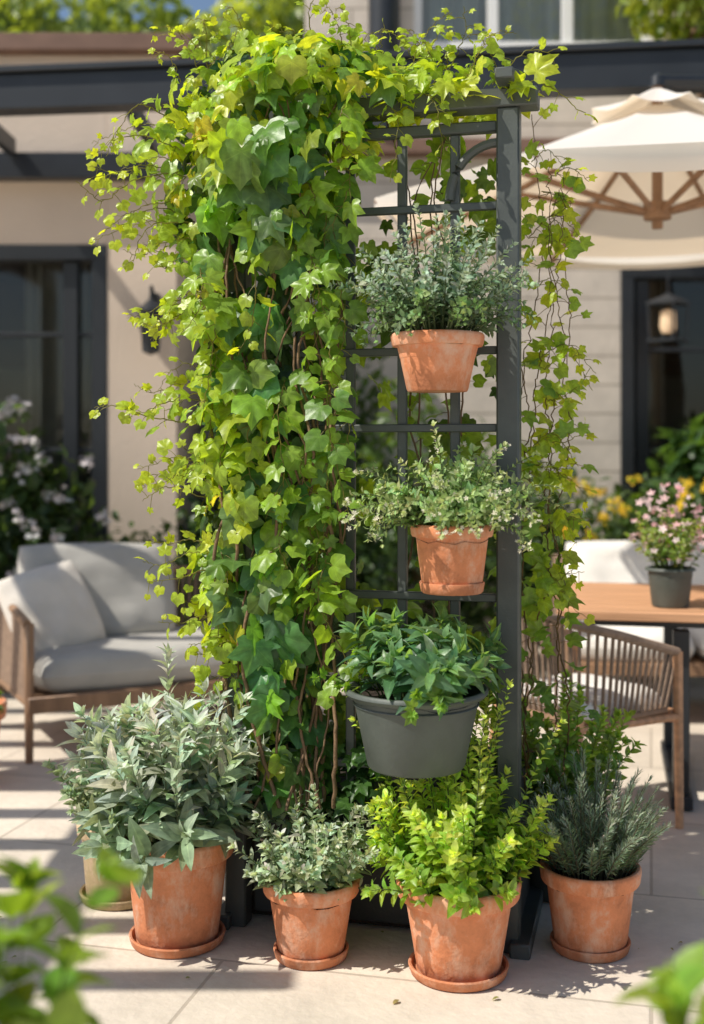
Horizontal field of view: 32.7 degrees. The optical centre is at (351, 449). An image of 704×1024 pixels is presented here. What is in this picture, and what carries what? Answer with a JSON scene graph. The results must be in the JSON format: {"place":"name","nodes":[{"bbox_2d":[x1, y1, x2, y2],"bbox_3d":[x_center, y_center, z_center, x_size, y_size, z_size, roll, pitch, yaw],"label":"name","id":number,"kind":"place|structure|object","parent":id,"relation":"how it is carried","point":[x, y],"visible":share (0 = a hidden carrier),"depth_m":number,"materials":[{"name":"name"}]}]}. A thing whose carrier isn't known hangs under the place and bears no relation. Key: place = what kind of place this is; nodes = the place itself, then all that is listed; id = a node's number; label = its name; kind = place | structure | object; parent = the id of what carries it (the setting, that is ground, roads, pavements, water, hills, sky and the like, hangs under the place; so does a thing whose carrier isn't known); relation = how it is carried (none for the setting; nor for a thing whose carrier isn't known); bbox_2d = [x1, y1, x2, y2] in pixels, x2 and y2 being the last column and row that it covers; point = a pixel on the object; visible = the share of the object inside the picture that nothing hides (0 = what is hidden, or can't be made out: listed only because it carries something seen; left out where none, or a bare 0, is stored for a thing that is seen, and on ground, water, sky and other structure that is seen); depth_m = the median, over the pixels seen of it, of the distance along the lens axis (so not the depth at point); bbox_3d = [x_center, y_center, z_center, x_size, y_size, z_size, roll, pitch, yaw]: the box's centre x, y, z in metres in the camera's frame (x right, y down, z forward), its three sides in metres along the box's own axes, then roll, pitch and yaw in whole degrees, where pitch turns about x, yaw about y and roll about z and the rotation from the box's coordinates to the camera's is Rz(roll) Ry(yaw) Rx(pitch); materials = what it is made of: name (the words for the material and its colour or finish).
{"place":"outdoors","nodes":[
{"label":"outdoors","id":0,"kind":"place"},
{"bbox_2d":[45,0,265,45],"label":"sky","id":1,"kind":"structure","parent":0,"point":[202,5],"materials":[{"name":"blue"}]},
{"bbox_2d":[0,645,703,1023],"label":"patio ground","id":2,"kind":"structure","parent":0,"point":[240,975],"depth_m":3.20,"materials":[{"name":"stone"}]},
{"bbox_2d":[0,690,6,724],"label":"potted shrub","id":3,"kind":"object","parent":2,"relation":"on","point":[3,706],"visible":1,"depth_m":4.85,"materials":[{"name":"orange plant"}]},
{"bbox_2d":[0,395,126,692],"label":"hydrangea bush","id":4,"kind":"object","parent":2,"relation":"on","point":[23,513],"visible":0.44,"depth_m":6.60,"materials":[{"name":"green plant"}]},
{"bbox_2d":[0,845,141,1023],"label":"foreground shrub","id":5,"kind":"object","parent":2,"relation":"on","point":[61,982],"visible":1,"depth_m":1.57,"materials":[{"name":"green plant"}]},
{"bbox_2d":[41,732,140,910],"bbox_3d":[-0.743,1.093,3.654,0.378,0.512,0.421,0,0,-33],"label":"potted marjoram","id":6,"kind":"object","parent":2,"relation":"on","point":[80,798],"visible":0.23,"depth_m":3.52,"materials":[{"name":"ceramic"}]},
{"bbox_2d":[0,33,205,621],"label":"stucco house wing","id":7,"kind":"structure","parent":2,"relation":"on","point":[71,353],"depth_m":7.20,"materials":[{"name":"beige paint"}]},
{"bbox_2d":[0,245,106,542],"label":"glass door","id":8,"kind":"structure","parent":7,"relation":"in","point":[70,256],"depth_m":7.19,"materials":[{"name":"black metal"}]},
{"bbox_2d":[136,285,161,354],"bbox_3d":[-1.170,-0.756,7.048,0.170,0.412,0.305,0,0,0],"label":"wall lantern","id":9,"kind":"object","parent":7,"relation":"attached to","point":[152,302],"depth_m":6.94,"materials":[{"name":"black metal"}]},
{"bbox_2d":[0,0,217,56],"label":"garden tree","id":10,"kind":"object","parent":2,"relation":"on","point":[22,16],"visible":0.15,"depth_m":11.27,"materials":[{"name":"green plant"}]},
{"bbox_2d":[12,498,205,625],"bbox_3d":[-1.425,0.832,6.830,1.546,1.120,0.777,0,0,0],"label":"evergreen shrub","id":11,"kind":"object","parent":2,"relation":"on","point":[166,526],"visible":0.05,"depth_m":6.83,"materials":[{"name":"green plant"}]},
{"bbox_2d":[0,543,308,763],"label":"outdoor sofa","id":12,"kind":"object","parent":2,"relation":"on","point":[81,624],"visible":0.77,"depth_m":5.51,"materials":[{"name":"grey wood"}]},
{"bbox_2d":[53,642,283,958],"bbox_3d":[-0.491,0.944,3.301,0.616,0.810,0.657,0,0,0],"label":"potted sage","id":13,"kind":"object","parent":2,"relation":"on","point":[167,816],"visible":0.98,"depth_m":3.18,"materials":[{"name":"ceramic"}]},
{"bbox_2d":[154,0,304,56],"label":"garden tree","id":14,"kind":"object","parent":2,"relation":"on","point":[288,13],"visible":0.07,"depth_m":11.62,"materials":[{"name":"green plant"}]},
{"bbox_2d":[172,496,317,641],"bbox_3d":[-0.750,0.810,7.409,1.073,1.182,0.881,0,0,33],"label":"evergreen shrub","id":15,"kind":"object","parent":2,"relation":"on","point":[190,522],"depth_m":7.21,"materials":[{"name":"green plant"}]},
{"bbox_2d":[197,281,411,627],"bbox_3d":[-0.365,0.033,7.903,1.568,2.699,0.900,0,0,0],"label":"garden shrub","id":16,"kind":"object","parent":2,"relation":"on","point":[374,391],"visible":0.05,"depth_m":7.93,"materials":[{"name":"green plant"}]},
{"bbox_2d":[226,784,385,970],"bbox_3d":[-0.086,1.116,3.210,0.435,0.465,0.437,0,0,31],"label":"potted oregano","id":17,"kind":"object","parent":2,"relation":"on","point":[309,878],"visible":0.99,"depth_m":3.11,"materials":[{"name":"ceramic"}]},
{"bbox_2d":[0,864,681,1003],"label":"fallen leaves","id":18,"kind":"object","parent":2,"relation":"on","point":[397,1000],"visible":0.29,"depth_m":3.01,"materials":[{"name":"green plant"}]},
{"bbox_2d":[0,39,703,181],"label":"pergola","id":19,"kind":"object","parent":2,"relation":"on","point":[608,69],"visible":0.53,"depth_m":5.86,"materials":[{"name":"black metal"}]},
{"bbox_2d":[214,66,542,959],"bbox_3d":[0.086,0.160,3.485,0.930,2.380,0.548,0,0,14],"label":"planter trellis","id":20,"kind":"object","parent":2,"relation":"on","point":[242,902],"visible":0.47,"depth_m":3.27,"materials":[{"name":"paint"}]},
{"bbox_2d":[76,0,602,819],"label":"climbing ivy","id":21,"kind":"object","parent":20,"relation":"attached to","point":[268,192],"visible":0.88,"depth_m":3.26,"materials":[{"name":"green plant"}]},
{"bbox_2d":[310,601,511,778],"bbox_3d":[0.184,0.605,3.106,0.498,0.416,0.504,0,0,34],"label":"hanging grey pot","id":22,"kind":"object","parent":20,"relation":"hanging from","point":[420,694],"visible":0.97,"depth_m":2.97,"materials":[{"name":"plastic"}]},
{"bbox_2d":[327,203,539,392],"bbox_3d":[0.203,-0.397,3.119,0.547,0.491,0.534,0,0,0],"label":"hanging thyme pot","id":23,"kind":"object","parent":20,"relation":"attached to","point":[437,346],"visible":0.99,"depth_m":3.04,"materials":[{"name":"ceramic"}]},
{"bbox_2d":[341,420,563,595],"bbox_3d":[0.263,0.147,3.102,0.584,0.444,0.574,0,0,0],"label":"hanging oregano pot","id":24,"kind":"object","parent":20,"relation":"attached to","point":[454,519],"visible":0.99,"depth_m":3.03,"materials":[{"name":"ceramic"}]},
{"bbox_2d":[306,377,558,675],"bbox_3d":[0.395,0.444,7.271,1.882,1.944,1.144,0,0,0],"label":"garden shrub","id":25,"kind":"object","parent":2,"relation":"on","point":[375,561],"visible":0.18,"depth_m":7.12,"materials":[{"name":"green plant"}]},
{"bbox_2d":[202,0,697,644],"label":"walls","id":26,"kind":"structure","parent":2,"relation":"on","point":[598,336],"depth_m":8.30,"materials":[{"name":"stone"}]},
{"bbox_2d":[364,0,399,127],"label":"downpipe","id":27,"kind":"object","parent":26,"relation":"attached to","point":[387,12],"depth_m":8.13,"materials":[{"name":"black metal"}]},
{"bbox_2d":[413,0,653,48],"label":"window","id":28,"kind":"structure","parent":26,"relation":"attached to","point":[533,22],"depth_m":8.49,"materials":[{"name":"clear glass"}]},
{"bbox_2d":[621,266,703,537],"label":"glass door","id":29,"kind":"structure","parent":26,"relation":"attached to","point":[636,349],"depth_m":8.29,"materials":[{"name":"black metal"}]},
{"bbox_2d":[645,268,690,343],"bbox_3d":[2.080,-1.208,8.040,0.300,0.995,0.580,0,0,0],"label":"hanging lantern","id":30,"kind":"object","parent":26,"relation":"hanging from","point":[667,319],"visible":0.81,"depth_m":7.87,"materials":[{"name":"black metal"}]},
{"bbox_2d":[634,280,703,498],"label":"interior","id":31,"kind":"object","parent":26,"relation":"in","point":[676,390],"visible":0.05,"depth_m":10.63,"materials":[{"name":"brown wood"}]},
{"bbox_2d":[348,669,567,992],"bbox_3d":[0.256,0.942,3.121,0.516,0.813,0.544,0,0,36],"label":"potted mint","id":32,"kind":"object","parent":2,"relation":"on","point":[459,865],"visible":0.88,"depth_m":3.00,"materials":[{"name":"ceramic"}]},
{"bbox_2d":[374,72,703,269],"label":"patio umbrella","id":33,"kind":"object","parent":2,"relation":"on","point":[638,203],"visible":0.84,"depth_m":5.19,"materials":[{"name":"white fabric"}]},
{"bbox_2d":[477,438,607,658],"bbox_3d":[1.269,0.637,7.800,0.926,1.437,0.759,0,0,0],"label":"garden shrub","id":34,"kind":"object","parent":2,"relation":"on","point":[566,508],"visible":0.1,"depth_m":7.72,"materials":[{"name":"green plant"}]},
{"bbox_2d":[481,669,646,902],"bbox_3d":[0.648,1.008,3.668,0.503,0.680,0.511,0,0,0],"label":"potted lemon balm","id":35,"kind":"object","parent":2,"relation":"on","point":[610,739],"visible":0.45,"depth_m":3.56,"materials":[{"name":"plant"}]},
{"bbox_2d":[488,613,683,828],"bbox_3d":[0.816,0.953,4.337,0.539,0.798,0.536,0,0,-36],"label":"rope dining chair","id":36,"kind":"object","parent":2,"relation":"on","point":[642,700],"visible":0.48,"depth_m":4.19,"materials":[{"name":"brown wood"}]},
{"bbox_2d":[511,746,672,963],"bbox_3d":[0.622,1.076,3.252,0.494,0.546,0.505,0,0,4],"label":"potted rosemary","id":37,"kind":"object","parent":2,"relation":"on","point":[593,882],"visible":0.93,"depth_m":3.16,"materials":[{"name":"ceramic"}]},
{"bbox_2d":[485,472,703,681],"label":"yellow flower bush","id":38,"kind":"object","parent":2,"relation":"on","point":[615,529],"visible":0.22,"depth_m":6.95,"materials":[{"name":"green plant"}]},
{"bbox_2d":[553,541,703,676],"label":"outdoor bench","id":39,"kind":"object","parent":2,"relation":"on","point":[614,562],"visible":0.26,"depth_m":6.30,"materials":[{"name":"white fabric"},{"name":"brown wood"}]},
{"bbox_2d":[557,582,703,810],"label":"dining table","id":40,"kind":"object","parent":2,"relation":"on","point":[618,604],"visible":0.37,"depth_m":4.56,"materials":[{"name":"brown wood"}]},
{"bbox_2d":[624,482,703,607],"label":"flower pot","id":41,"kind":"object","parent":40,"relation":"on","point":[670,585],"visible":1,"depth_m":4.57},
{"bbox_2d":[612,890,703,1023],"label":"foreground shrub","id":42,"kind":"object","parent":2,"relation":"on","point":[677,986],"visible":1,"depth_m":1.49,"materials":[{"name":"green plant"}]},
{"bbox_2d":[615,0,703,98],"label":"garden tree","id":43,"kind":"object","parent":2,"relation":"on","point":[688,17],"visible":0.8,"depth_m":7.56,"materials":[{"name":"green plant"}]},
{"bbox_2d":[631,413,703,540],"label":"broadleaf shrub","id":44,"kind":"object","parent":2,"relation":"on","point":[681,457],"visible":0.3,"depth_m":7.43,"materials":[{"name":"green plant"}]}
]}

